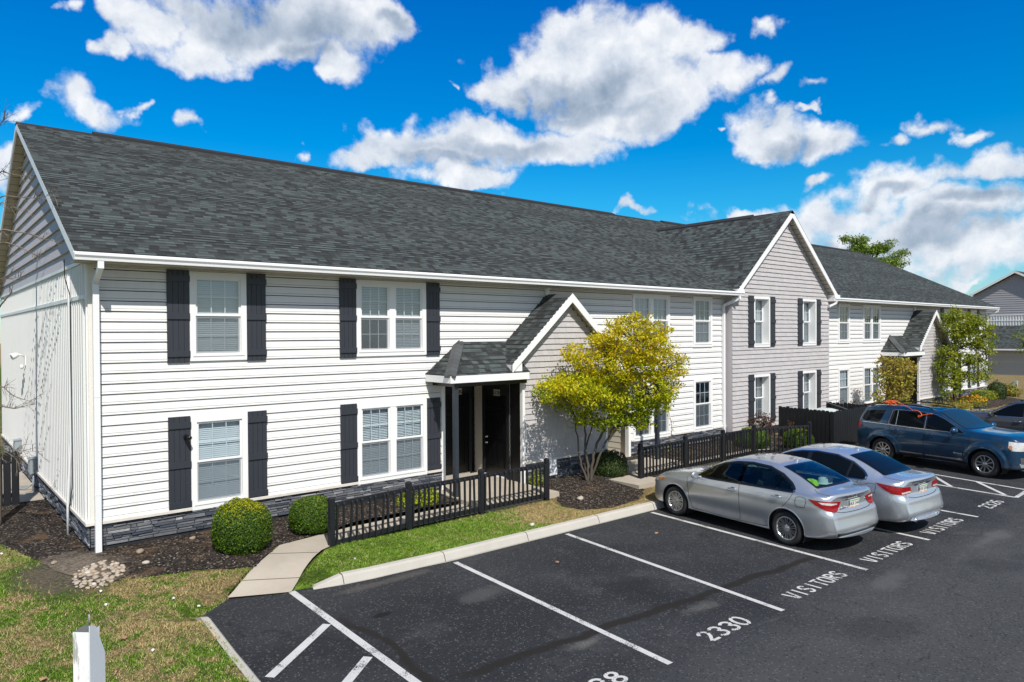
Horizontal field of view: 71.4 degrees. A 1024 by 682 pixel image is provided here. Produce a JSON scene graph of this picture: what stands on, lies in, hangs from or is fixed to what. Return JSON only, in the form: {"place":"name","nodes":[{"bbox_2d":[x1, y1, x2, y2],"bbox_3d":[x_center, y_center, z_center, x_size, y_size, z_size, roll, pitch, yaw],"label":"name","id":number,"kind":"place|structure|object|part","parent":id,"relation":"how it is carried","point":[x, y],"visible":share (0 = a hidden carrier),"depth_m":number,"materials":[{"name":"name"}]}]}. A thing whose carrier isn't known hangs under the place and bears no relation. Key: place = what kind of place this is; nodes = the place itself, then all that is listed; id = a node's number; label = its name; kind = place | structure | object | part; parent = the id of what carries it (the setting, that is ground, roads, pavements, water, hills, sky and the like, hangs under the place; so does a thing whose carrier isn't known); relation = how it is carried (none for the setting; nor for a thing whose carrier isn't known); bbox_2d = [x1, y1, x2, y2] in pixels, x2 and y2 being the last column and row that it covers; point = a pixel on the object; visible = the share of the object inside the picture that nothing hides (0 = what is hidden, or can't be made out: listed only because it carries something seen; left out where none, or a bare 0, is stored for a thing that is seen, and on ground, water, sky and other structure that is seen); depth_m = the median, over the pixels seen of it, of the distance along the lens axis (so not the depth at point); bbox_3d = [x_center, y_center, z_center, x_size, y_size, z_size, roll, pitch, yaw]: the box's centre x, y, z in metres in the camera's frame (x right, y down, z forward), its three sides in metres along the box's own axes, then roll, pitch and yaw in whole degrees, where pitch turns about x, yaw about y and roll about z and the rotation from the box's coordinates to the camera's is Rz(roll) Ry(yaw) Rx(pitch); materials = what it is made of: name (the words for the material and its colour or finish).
{"place":"outdoors","nodes":[
{"label":"outdoors","id":0,"kind":"place"},
{"bbox_2d":[2,459,44,503],"bbox_3d":[1.548,3.463,25.919,37.706,0.245,7.200,-1,1,-28],"label":"concrete pad","id":1,"kind":"object","parent":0,"point":[27,494],"visible":0.1,"depth_m":16.60,"materials":[{"name":"beige concrete"}]},
{"bbox_2d":[0,444,278,681],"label":"lawn","id":2,"kind":"structure","parent":0,"point":[45,576],"depth_m":9.63,"materials":[{"name":"green plant"}]},
{"bbox_2d":[0,451,19,505],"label":"board fence","id":3,"kind":"object","parent":2,"relation":"on","point":[10,469],"visible":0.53,"depth_m":15.34,"materials":[{"name":"black paint"}]},
{"bbox_2d":[73,614,104,681],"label":"sign post","id":4,"kind":"object","parent":2,"relation":"on","point":[88,657],"visible":1,"depth_m":3.84,"materials":[{"name":"white paint"}]},
{"bbox_2d":[0,491,458,581],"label":"mulch bed","id":5,"kind":"object","parent":2,"relation":"on","point":[36,529],"visible":0.56,"depth_m":12.30,"materials":[{"name":"brown wood"}]},
{"bbox_2d":[0,102,62,524],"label":"bare tree","id":6,"kind":"object","parent":5,"relation":"on","point":[42,238],"visible":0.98,"depth_m":13.25,"materials":[{"name":"brown plant"}]},
{"bbox_2d":[136,548,143,553],"bbox_3d":[-6.247,3.527,11.941,0.125,0.079,0.153,0,1,6],"label":"loose stone","id":7,"kind":"object","parent":5,"relation":"on","point":[139,551],"visible":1,"depth_m":11.90,"materials":[{"name":"beige stone"}]},
{"bbox_2d":[211,496,272,555],"bbox_3d":[-4.684,3.215,12.348,1.040,1.021,1.028,0,1,36],"label":"round bush","id":8,"kind":"object","parent":5,"relation":"on","point":[241,526],"visible":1,"depth_m":12.04,"materials":[{"name":"green plant"}]},
{"bbox_2d":[288,494,335,534],"bbox_3d":[-3.774,3.293,13.520,0.932,0.741,0.950,-1,1,-22],"label":"round bush","id":9,"kind":"object","parent":5,"relation":"on","point":[308,515],"visible":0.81,"depth_m":13.20,"materials":[{"name":"green plant"}]},
{"bbox_2d":[395,493,415,507],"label":"plant","id":10,"kind":"object","parent":5,"relation":"on","point":[398,502],"visible":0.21,"depth_m":14.94,"materials":[{"name":"green plant"}]},
{"bbox_2d":[415,491,432,508],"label":"plant","id":11,"kind":"object","parent":5,"relation":"on","point":[416,500],"visible":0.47,"depth_m":15.11,"materials":[{"name":"green plant"}]},
{"bbox_2d":[420,488,438,506],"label":"plant","id":12,"kind":"object","parent":5,"relation":"on","point":[432,497],"visible":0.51,"depth_m":15.34,"materials":[{"name":"green plant"}]},
{"bbox_2d":[0,486,657,681],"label":"grass","id":13,"kind":"structure","parent":2,"relation":"on","point":[482,536],"depth_m":10.08,"materials":[{"name":"green plant"}]},
{"bbox_2d":[229,504,477,596],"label":"walkway","id":14,"kind":"structure","parent":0,"point":[286,563],"depth_m":11.72,"materials":[{"name":"concrete"}]},
{"bbox_2d":[0,344,721,595],"bbox_3d":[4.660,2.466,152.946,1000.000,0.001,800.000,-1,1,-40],"label":"ground","id":15,"kind":"structure","parent":0,"point":[366,521],"depth_m":15.88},
{"bbox_2d":[293,454,718,589],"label":"verge","id":16,"kind":"structure","parent":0,"point":[322,573],"depth_m":13.22,"materials":[{"name":"green plant"}]},
{"bbox_2d":[328,458,549,546],"bbox_3d":[-1.213,3.184,14.299,5.326,1.050,0.127,-1,1,-41],"label":"picket fence","id":17,"kind":"object","parent":16,"relation":"on","point":[409,489],"visible":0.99,"depth_m":13.99,"materials":[{"name":"black paint"}]},
{"bbox_2d":[528,472,644,509],"bbox_3d":[1.980,3.531,17.189,3.430,0.176,2.751,-1,1,-40],"label":"mulch bed","id":18,"kind":"object","parent":16,"relation":"on","point":[598,491],"visible":0.74,"depth_m":16.84,"materials":[{"name":"brown wood"}]},
{"bbox_2d":[528,471,543,486],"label":"round bush","id":19,"kind":"object","parent":18,"relation":"on","point":[534,479],"visible":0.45,"depth_m":17.18,"materials":[{"name":"green plant"}]},
{"bbox_2d":[529,311,690,480],"bbox_3d":[2.234,1.420,17.313,4.368,4.322,2.313,-1,1,-24],"label":"ornamental tree","id":20,"kind":"object","parent":18,"relation":"on","point":[579,393],"visible":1,"depth_m":17.28,"materials":[{"name":"yellow plant"}]},
{"bbox_2d":[593,449,628,477],"bbox_3d":[2.570,3.219,18.552,0.994,0.833,0.959,-1,1,-44],"label":"round bush","id":21,"kind":"object","parent":18,"relation":"on","point":[611,463],"visible":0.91,"depth_m":18.27,"materials":[{"name":"green plant"}]},
{"bbox_2d":[437,448,768,511],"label":"porch slab","id":22,"kind":"structure","parent":16,"relation":"on","point":[631,479],"depth_m":17.31,"materials":[{"name":"concrete"}]},
{"bbox_2d":[638,422,811,478],"bbox_3d":[6.140,3.045,20.399,7.505,1.000,0.625,-1,1,-35],"label":"picket fence","id":23,"kind":"object","parent":16,"relation":"on","point":[722,437],"visible":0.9,"depth_m":20.15,"materials":[{"name":"black paint"}]},
{"bbox_2d":[0,0,1023,343],"label":"sky","id":24,"kind":"structure","parent":0,"point":[901,120],"materials":[{"name":"blue"}]},
{"bbox_2d":[200,455,1023,681],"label":"parking lot","id":25,"kind":"structure","parent":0,"point":[946,604],"depth_m":10.20,"materials":[{"name":"black asphalt"}]},
{"bbox_2d":[195,617,260,681],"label":"kerb","id":26,"kind":"structure","parent":25,"relation":"on","point":[249,673],"depth_m":8.57,"materials":[{"name":"concrete"}]},
{"bbox_2d":[313,500,663,588],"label":"kerb","id":27,"kind":"structure","parent":25,"relation":"on","point":[394,567],"depth_m":12.89,"materials":[{"name":"concrete"}]},
{"bbox_2d":[339,502,654,582],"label":"kerb joints","id":28,"kind":"object","parent":27,"relation":"on","point":[444,555],"visible":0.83,"depth_m":12.47,"materials":[{"name":"grey concrete"}]},
{"bbox_2d":[588,672,627,681],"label":"painted letters","id":29,"kind":"object","parent":25,"relation":"on","point":[614,677],"visible":1,"depth_m":8.17,"materials":[{"name":"paint"}]},
{"bbox_2d":[265,455,1023,681],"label":"parking lines","id":30,"kind":"object","parent":25,"relation":"on","point":[356,670],"visible":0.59,"depth_m":9.98,"materials":[{"name":"paint"}]},
{"bbox_2d":[696,617,750,640],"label":"painted numbers","id":31,"kind":"object","parent":25,"relation":"on","point":[720,629],"visible":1,"depth_m":9.53,"materials":[{"name":"paint"}]},
{"bbox_2d":[655,453,877,544],"bbox_3d":[5.031,3.050,14.785,2.172,1.454,4.637,-1,1,-35],"label":"parked car","id":32,"kind":"object","parent":25,"relation":"on","point":[782,500],"visible":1,"depth_m":13.70,"materials":[{"name":"silver metal"}]},
{"bbox_2d":[808,479,818,485],"bbox_3d":[5.727,2.695,13.594,0.433,0.137,0.395,-1,1,-24],"label":"safety vest","id":33,"kind":"object","parent":32,"relation":"on","point":[814,482],"visible":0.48,"depth_m":13.53,"materials":[{"name":"green fabric"}]},
{"bbox_2d":[818,477,831,484],"bbox_3d":[6.032,2.700,13.814,0.350,0.125,0.350,-1,1,-35],"label":"straw hat","id":34,"kind":"object","parent":32,"relation":"on","point":[822,480],"visible":0.77,"depth_m":13.74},
{"bbox_2d":[781,571,846,597],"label":"painted letters","id":35,"kind":"object","parent":25,"relation":"on","point":[830,576],"visible":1,"depth_m":11.23,"materials":[{"name":"paint"}]},
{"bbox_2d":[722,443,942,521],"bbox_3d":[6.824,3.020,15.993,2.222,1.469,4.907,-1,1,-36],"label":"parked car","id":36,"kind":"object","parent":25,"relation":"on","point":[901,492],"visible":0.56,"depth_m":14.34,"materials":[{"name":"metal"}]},
{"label":"side window","id":37,"kind":"part","parent":36,"relation":"part of","materials":[{"name":"black glass"}]},
{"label":"side window","id":38,"kind":"part","parent":36,"relation":"part of","materials":[{"name":"black glass"}]},
{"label":"side window","id":39,"kind":"part","parent":36,"relation":"part of","materials":[{"name":"black glass"}]},
{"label":"rear window","id":40,"kind":"part","parent":36,"relation":"part of","materials":[{"name":"blue glass"}]},
{"bbox_2d":[861,541,912,561],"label":"painted letters","id":41,"kind":"object","parent":25,"relation":"on","point":[899,545],"visible":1,"depth_m":12.91,"materials":[{"name":"paint"}]},
{"bbox_2d":[857,401,1023,476],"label":"parked car","id":42,"kind":"object","parent":25,"relation":"on","point":[979,446],"visible":0.99,"depth_m":20.41,"materials":[{"name":"metal"}]},
{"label":"side window","id":43,"kind":"part","parent":42,"relation":"part of","materials":[{"name":"black glass"}]},
{"bbox_2d":[883,400,928,417],"bbox_3d":[11.825,2.016,21.232,0.291,0.426,1.552,-1,1,-25],"label":"orange cord","id":44,"kind":"object","parent":42,"relation":"hanging from","point":[889,401],"visible":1,"depth_m":21.61,"materials":[{"name":"fabric"}]},
{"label":"side window","id":45,"kind":"part","parent":42,"relation":"part of","materials":[{"name":"black glass"}]},
{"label":"side window","id":46,"kind":"part","parent":42,"relation":"part of","materials":[{"name":"black glass"}]},
{"bbox_2d":[920,518,963,533],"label":"painted letters","id":47,"kind":"object","parent":25,"relation":"on","point":[950,521],"visible":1,"depth_m":14.56,"materials":[{"name":"paint"}]},
{"bbox_2d":[978,500,1003,507],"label":"painted letters","id":48,"kind":"object","parent":25,"relation":"on","point":[992,504],"visible":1,"depth_m":16.23,"materials":[{"name":"paint"}]},
{"bbox_2d":[964,399,1023,430],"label":"parked car","id":49,"kind":"object","parent":25,"relation":"on","point":[1010,416],"visible":0.34,"depth_m":23.59,"materials":[{"name":"metal"}]},
{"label":"side window","id":50,"kind":"part","parent":49,"relation":"part of","materials":[{"name":"black glass"}]},
{"bbox_2d":[812,407,836,411],"bbox_3d":[10.883,2.914,24.949,0.920,1.055,1.060,0,1,44],"label":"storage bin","id":51,"kind":"object","parent":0,"point":[829,409],"visible":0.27,"depth_m":24.87,"materials":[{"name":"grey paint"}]},
{"bbox_2d":[772,374,1023,446],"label":"lawn beyond","id":52,"kind":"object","parent":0,"point":[1004,379],"depth_m":52.20,"materials":[{"name":"green plant"}]},
{"bbox_2d":[0,122,999,552],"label":"apartment building","id":53,"kind":"structure","parent":52,"relation":"on","point":[276,338],"depth_m":16.44,"materials":[{"name":"white plastic"}]},
{"bbox_2d":[2,438,21,471],"bbox_3d":[-13.477,3.050,19.105,0.879,0.868,0.324,0,1,16],"label":"utility box","id":54,"kind":"object","parent":53,"relation":"attached to","point":[17,443],"visible":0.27,"depth_m":18.96,"materials":[{"name":"grey paint"}]},
{"bbox_2d":[9,353,25,368],"bbox_3d":[-12.522,0.505,18.042,0.339,0.422,0.365,-1,1,-40],"label":"flood light","id":55,"kind":"object","parent":53,"relation":"attached to","point":[13,356],"visible":1,"depth_m":17.98,"materials":[{"name":"white metal"}]},
{"bbox_2d":[11,456,37,490],"bbox_3d":[-11.488,3.123,16.754,0.879,0.809,0.324,0,1,16],"label":"utility box","id":56,"kind":"object","parent":53,"relation":"attached to","point":[32,466],"visible":0.89,"depth_m":16.61,"materials":[{"name":"grey paint"}]},
{"bbox_2d":[183,434,191,439],"bbox_3d":[-5.858,1.737,12.863,0.185,0.094,0.092,0,1,44],"label":"porch lamp","id":57,"kind":"object","parent":53,"relation":"attached to","point":[186,436],"visible":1,"depth_m":12.83,"materials":[{"name":"black metal"}]},
{"bbox_2d":[189,271,246,360],"bbox_3d":[-5.686,-0.458,13.563,1.033,1.640,0.652,-1,1,-40],"label":"window","id":58,"kind":"structure","parent":53,"relation":"in","point":[218,328],"depth_m":13.40,"materials":[{"name":"white glass"}]},
{"bbox_2d":[190,413,247,510],"bbox_3d":[-5.670,2.242,13.590,1.033,1.720,0.652,-1,1,-40],"label":"window","id":59,"kind":"structure","parent":53,"relation":"in","point":[219,443],"depth_m":13.42,"materials":[{"name":"clear glass"}]},
{"bbox_2d":[356,280,426,356],"bbox_3d":[-2.839,-0.499,15.970,1.765,1.640,0.652,-1,1,-40],"label":"window","id":60,"kind":"structure","parent":53,"relation":"in","point":[399,331],"depth_m":15.94,"materials":[{"name":"clear glass"}]},
{"bbox_2d":[357,399,426,484],"bbox_3d":[-2.823,2.201,15.998,1.765,1.720,0.652,-1,1,-40],"label":"window","id":61,"kind":"structure","parent":53,"relation":"in","point":[392,438],"depth_m":15.78,"materials":[{"name":"clear glass"}]},
{"bbox_2d":[445,386,471,476],"bbox_3d":[-1.476,2.260,18.290,1.060,2.390,0.122,-1,1,-40],"label":"door","id":62,"kind":"structure","parent":53,"relation":"in","point":[465,395],"depth_m":18.42,"materials":[{"name":"black paint"}]},
{"bbox_2d":[482,384,509,479],"bbox_3d":[-0.408,2.256,18.068,0.122,2.390,1.060,-1,1,-40],"label":"door","id":63,"kind":"structure","parent":53,"relation":"in","point":[495,398],"depth_m":18.06,"materials":[{"name":"black paint"}]},
{"bbox_2d":[549,458,556,475],"bbox_3d":[1.024,3.151,17.794,0.240,0.400,0.075,-1,1,-40],"label":"utility cover","id":64,"kind":"object","parent":53,"relation":"attached to","point":[552,466],"visible":0.95,"depth_m":17.75,"materials":[{"name":"white plastic"}]},
{"bbox_2d":[618,293,669,347],"bbox_3d":[4.037,-0.597,21.785,1.765,1.640,0.652,-1,1,-40],"label":"window","id":65,"kind":"structure","parent":53,"relation":"in","point":[659,305],"depth_m":21.63,"materials":[{"name":"white glass"}]},
{"bbox_2d":[632,382,670,441],"bbox_3d":[4.052,2.103,21.812,1.765,1.720,0.652,-1,1,-40],"label":"window","id":66,"kind":"structure","parent":53,"relation":"in","point":[665,429],"depth_m":21.79,"materials":[{"name":"white glass"}]},
{"bbox_2d":[679,296,712,346],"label":"window","id":67,"kind":"structure","parent":53,"relation":"in","point":[702,319],"depth_m":23.38,"materials":[{"name":"clear glass"}]},
{"bbox_2d":[679,378,712,431],"bbox_3d":[6.055,2.074,23.505,1.040,1.720,0.652,-1,1,-40],"label":"window","id":68,"kind":"structure","parent":53,"relation":"in","point":[702,391],"depth_m":23.56,"materials":[{"name":"white glass"}]},
{"bbox_2d":[735,297,769,346],"bbox_3d":[8.519,-0.669,25.323,1.050,1.760,0.867,-1,1,-40],"label":"window","id":69,"kind":"structure","parent":53,"relation":"in","point":[761,305],"depth_m":25.37,"materials":[{"name":"clear glass"}]},
{"bbox_2d":[754,374,769,424],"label":"window","id":70,"kind":"structure","parent":53,"relation":"in","point":[761,383],"depth_m":25.43,"materials":[{"name":"clear glass"}]},
{"bbox_2d":[782,299,816,345],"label":"window","id":71,"kind":"structure","parent":53,"relation":"in","point":[809,306],"depth_m":27.57,"materials":[{"name":"clear glass"}]},
{"bbox_2d":[803,370,816,409],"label":"window","id":72,"kind":"structure","parent":53,"relation":"in","point":[810,377],"depth_m":27.60,"materials":[{"name":"clear glass"}]},
{"bbox_2d":[829,303,849,342],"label":"window","id":73,"kind":"structure","parent":53,"relation":"in","point":[843,320],"depth_m":29.95,"materials":[{"name":"clear glass"}]},
{"bbox_2d":[829,367,849,403],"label":"window","id":74,"kind":"structure","parent":53,"relation":"in","point":[843,373],"depth_m":29.87,"materials":[{"name":"clear glass"}]},
{"bbox_2d":[850,305,880,342],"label":"window","id":75,"kind":"structure","parent":53,"relation":"in","point":[871,313],"depth_m":31.44,"materials":[{"name":"clear glass"}]},
{"bbox_2d":[850,365,880,404],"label":"window","id":76,"kind":"structure","parent":53,"relation":"in","point":[868,383],"depth_m":31.39,"materials":[{"name":"clear glass"}]},
{"bbox_2d":[886,358,906,400],"bbox_3d":[18.169,1.991,33.778,0.122,2.390,1.060,-1,1,-40],"label":"door","id":77,"kind":"structure","parent":53,"relation":"in","point":[892,358],"depth_m":33.74,"materials":[{"name":"black paint"}]},
{"bbox_2d":[938,309,955,339],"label":"window","id":78,"kind":"structure","parent":53,"relation":"in","point":[945,310],"depth_m":37.37,"materials":[{"name":"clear glass"}]},
{"bbox_2d":[944,362,952,390],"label":"window","id":79,"kind":"structure","parent":53,"relation":"in","point":[949,388],"depth_m":37.46,"materials":[{"name":"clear glass"}]},
{"bbox_2d":[962,362,976,388],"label":"window","id":80,"kind":"structure","parent":53,"relation":"in","point":[973,386],"depth_m":40.00,"materials":[{"name":"clear glass"}]},
{"bbox_2d":[971,310,976,338],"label":"window","id":81,"kind":"structure","parent":53,"relation":"in","point":[972,311],"depth_m":39.94,"materials":[{"name":"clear glass"}]},
{"bbox_2d":[625,435,785,460],"bbox_3d":[6.554,3.460,21.460,8.739,0.180,3.268,-1,1,-40],"label":"mulch bed","id":82,"kind":"object","parent":52,"relation":"on","point":[634,457],"visible":0.24,"depth_m":22.13,"materials":[{"name":"brown soil"}]},
{"bbox_2d":[667,414,673,450],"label":"dry stalk","id":83,"kind":"object","parent":82,"relation":"on","point":[671,429],"visible":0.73,"depth_m":21.22,"materials":[{"name":"beige plant"}]},
{"bbox_2d":[736,426,768,448],"bbox_3d":[7.706,3.138,22.752,1.057,0.810,1.021,0,1,22],"label":"round bush","id":84,"kind":"object","parent":82,"relation":"on","point":[759,440],"visible":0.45,"depth_m":22.42,"materials":[{"name":"green plant"}]},
{"bbox_2d":[747,411,776,434],"bbox_3d":[8.398,2.875,23.881,0.959,1.108,1.038,0,1,-11],"label":"burgundy shrub","id":85,"kind":"object","parent":82,"relation":"on","point":[762,422],"visible":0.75,"depth_m":23.76,"materials":[{"name":"red plant"}]},
{"bbox_2d":[781,418,795,439],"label":"twiggy shrub","id":86,"kind":"object","parent":82,"relation":"on","point":[789,425],"visible":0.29,"depth_m":23.85,"materials":[{"name":"red plant"}]},
{"bbox_2d":[784,428,814,447],"bbox_3d":[9.142,3.150,22.698,0.972,0.806,0.975,0,1,38],"label":"round bush","id":87,"kind":"object","parent":82,"relation":"on","point":[793,439],"visible":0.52,"depth_m":22.44,"materials":[{"name":"green plant"}]},
{"bbox_2d":[779,402,870,444],"bbox_3d":[11.044,2.850,24.746,2.752,1.224,2.108,-1,1,-32],"label":"board fence","id":88,"kind":"object","parent":52,"relation":"on","point":[839,425],"visible":0.69,"depth_m":23.76,"materials":[{"name":"black paint"}]},
{"bbox_2d":[837,232,910,268],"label":"tree","id":89,"kind":"object","parent":52,"relation":"on","point":[860,243],"visible":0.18,"depth_m":52.13,"materials":[{"name":"green plant"}]},
{"bbox_2d":[944,397,1022,408],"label":"mulch bed","id":90,"kind":"object","parent":52,"relation":"on","point":[991,403],"visible":0.11,"depth_m":36.88,"materials":[{"name":"brown soil"}]},
{"bbox_2d":[836,388,863,404],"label":"rose bush","id":91,"kind":"object","parent":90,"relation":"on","point":[859,393],"visible":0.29,"depth_m":27.48,"materials":[{"name":"red plant"}]},
{"bbox_2d":[868,354,920,403],"bbox_3d":[15.514,1.933,28.957,2.009,2.834,1.642,-1,1,-18],"label":"tall shrub","id":92,"kind":"object","parent":90,"relation":"on","point":[895,389],"visible":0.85,"depth_m":28.82,"materials":[{"name":"yellow plant"}]},
{"bbox_2d":[921,400,952,406],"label":"hedge","id":93,"kind":"object","parent":90,"relation":"on","point":[936,404],"visible":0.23,"depth_m":32.79,"materials":[{"name":"green plant"}]},
{"bbox_2d":[941,401,962,408],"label":"hedge","id":94,"kind":"object","parent":90,"relation":"on","point":[956,405],"visible":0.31,"depth_m":32.67,"materials":[{"name":"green plant"}]},
{"bbox_2d":[955,400,973,408],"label":"hedge","id":95,"kind":"object","parent":90,"relation":"on","point":[963,403],"visible":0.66,"depth_m":32.78,"materials":[{"name":"yellow plant"}]},
{"bbox_2d":[932,305,1001,403],"bbox_3d":[21.732,0.787,33.788,3.367,5.048,2.322,-1,1,-40],"label":"ornamental tree","id":96,"kind":"object","parent":90,"relation":"on","point":[964,329],"visible":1,"depth_m":33.67,"materials":[{"name":"green plant"}]},
{"bbox_2d":[945,395,988,407],"bbox_3d":[22.187,2.976,34.772,1.961,0.724,1.883,-1,1,-40],"label":"flower clump","id":97,"kind":"object","parent":90,"relation":"on","point":[974,400],"visible":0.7,"depth_m":34.47,"materials":[{"name":"yellow plant"}]},
{"bbox_2d":[969,389,999,399],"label":"round bush","id":98,"kind":"object","parent":90,"relation":"on","point":[980,392],"visible":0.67,"depth_m":38.35,"materials":[{"name":"green plant"}]},
{"bbox_2d":[986,379,1007,399],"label":"round bush","id":99,"kind":"object","parent":90,"relation":"on","point":[999,388],"visible":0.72,"depth_m":38.52,"materials":[{"name":"green plant"}]},
{"bbox_2d":[969,271,1023,375],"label":"neighbour house","id":100,"kind":"structure","parent":52,"relation":"on","point":[1005,294],"depth_m":60.77,"materials":[{"name":"grey"}]},
{"bbox_2d":[1005,383,1023,396],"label":"round bush","id":101,"kind":"object","parent":52,"relation":"on","point":[1013,390],"visible":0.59,"depth_m":40.06,"materials":[{"name":"yellow plant"}]},
{"bbox_2d":[1009,320,1023,354],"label":"young tree","id":102,"kind":"object","parent":52,"relation":"on","point":[1020,339],"visible":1,"depth_m":39.22,"materials":[{"name":"green plant"}]}
]}

